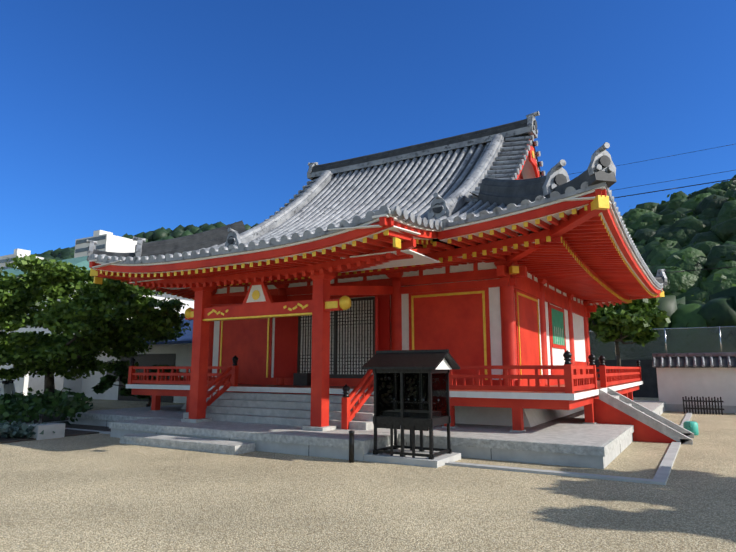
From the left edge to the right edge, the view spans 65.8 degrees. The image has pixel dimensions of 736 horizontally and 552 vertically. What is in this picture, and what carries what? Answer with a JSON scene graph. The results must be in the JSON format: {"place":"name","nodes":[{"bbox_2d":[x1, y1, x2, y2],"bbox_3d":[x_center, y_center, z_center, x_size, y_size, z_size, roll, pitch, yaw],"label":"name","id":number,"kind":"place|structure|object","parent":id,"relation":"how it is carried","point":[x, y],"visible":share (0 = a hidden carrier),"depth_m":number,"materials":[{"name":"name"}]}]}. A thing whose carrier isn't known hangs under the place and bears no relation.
{"place":"outdoors","nodes":[
{"label":"outdoors","id":0,"kind":"place"},
{"bbox_2d":[0,380,17,399],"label":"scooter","id":1,"kind":"object","parent":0,"point":[7,387],"visible":0.31,"depth_m":21.56,"materials":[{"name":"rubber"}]},
{"bbox_2d":[30,221,257,261],"bbox_3d":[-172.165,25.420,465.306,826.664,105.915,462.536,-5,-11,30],"label":"hill","id":2,"kind":"structure","parent":0,"point":[163,233],"depth_m":340.71,"materials":[{"name":"green plant"}]},
{"bbox_2d":[0,397,735,551],"bbox_3d":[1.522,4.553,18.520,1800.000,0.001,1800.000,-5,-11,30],"label":"ground","id":3,"kind":"structure","parent":0,"point":[99,492],"depth_m":6.56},
{"bbox_2d":[0,387,110,443],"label":"shrubs","id":4,"kind":"object","parent":3,"relation":"on","point":[19,414],"visible":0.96,"depth_m":14.05,"materials":[{"name":"green plant"}]},
{"bbox_2d":[0,254,190,393],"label":"tree","id":5,"kind":"object","parent":3,"relation":"on","point":[97,315],"visible":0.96,"depth_m":18.57,"materials":[{"name":"green plant"}]},
{"bbox_2d":[92,363,183,406],"bbox_3d":[-7.792,4.028,20.500,2.618,1.773,3.286,-3,-10,19],"label":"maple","id":6,"kind":"object","parent":3,"relation":"on","point":[107,381],"visible":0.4,"depth_m":19.59,"materials":[{"name":"green plant"}]},
{"bbox_2d":[27,392,691,484],"bbox_3d":[1.084,3.965,17.866,15.520,0.950,16.920,-5,-11,30],"label":"stone base","id":7,"kind":"object","parent":3,"relation":"on","point":[240,423],"visible":0.58,"depth_m":11.01,"materials":[{"name":"stone"}]},
{"bbox_2d":[145,249,412,430],"bbox_3d":[-1.701,1.679,13.476,7.500,3.390,3.272,-5,-11,30],"label":"kohai","id":8,"kind":"object","parent":7,"relation":"on","point":[258,300],"visible":0.9,"depth_m":12.30,"materials":[{"name":"wood"}]},
{"bbox_2d":[126,350,642,431],"bbox_3d":[1.212,3.392,18.180,12.500,1.522,13.716,-5,-11,30],"label":"veranda","id":9,"kind":"object","parent":7,"relation":"on","point":[575,390],"visible":0.67,"depth_m":11.75,"materials":[{"name":"red wood"}]},
{"bbox_2d":[207,255,596,386],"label":"temple wall","id":10,"kind":"structure","parent":9,"relation":"on","point":[499,311],"depth_m":14.40,"materials":[{"name":"red paint"}]},
{"bbox_2d":[86,111,667,307],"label":"roof","id":11,"kind":"structure","parent":10,"relation":"on","point":[487,194],"depth_m":12.89,"materials":[{"name":"tile"}]},
{"bbox_2d":[0,230,735,414],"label":"background buildings","id":12,"kind":"structure","parent":3,"relation":"on","point":[701,382],"depth_m":26.79,"materials":[{"name":"concrete"}]},
{"bbox_2d":[362,349,460,467],"bbox_3d":[0.748,2.186,9.691,1.380,1.830,1.060,-5,-11,30],"label":"stand","id":13,"kind":"object","parent":3,"relation":"on","point":[411,390],"visible":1,"depth_m":9.41,"materials":[{"name":"black wood"}]},
{"bbox_2d":[588,297,670,371],"bbox_3d":[12.128,3.351,27.412,4.330,5.334,4.300,1,-9,-8],"label":"tree","id":14,"kind":"object","parent":3,"relation":"on","point":[636,321],"visible":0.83,"depth_m":26.55,"materials":[{"name":"green plant"}]},
{"bbox_2d":[593,387,698,444],"bbox_3d":[6.316,3.101,12.941,2.000,1.070,2.169,-5,-11,30],"label":"side stair","id":15,"kind":"object","parent":3,"relation":"on","point":[611,406],"visible":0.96,"depth_m":12.25,"materials":[{"name":"wood"}]},
{"bbox_2d":[568,144,735,273],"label":"power lines","id":16,"kind":"object","parent":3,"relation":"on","point":[677,188],"visible":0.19,"depth_m":42.29,"materials":[{"name":"black metal"}]},
{"bbox_2d":[589,284,735,359],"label":"fence","id":17,"kind":"object","parent":3,"relation":"on","point":[717,309],"visible":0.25,"depth_m":31.71,"materials":[{"name":"grey metal"}]},
{"bbox_2d":[0,0,735,255],"label":"sky","id":18,"kind":"structure","parent":0,"point":[118,117],"materials":[{"name":"blue"}]},
{"bbox_2d":[595,175,735,359],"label":"hill","id":19,"kind":"structure","parent":0,"point":[683,231],"depth_m":81.12,"materials":[{"name":"green plant"}]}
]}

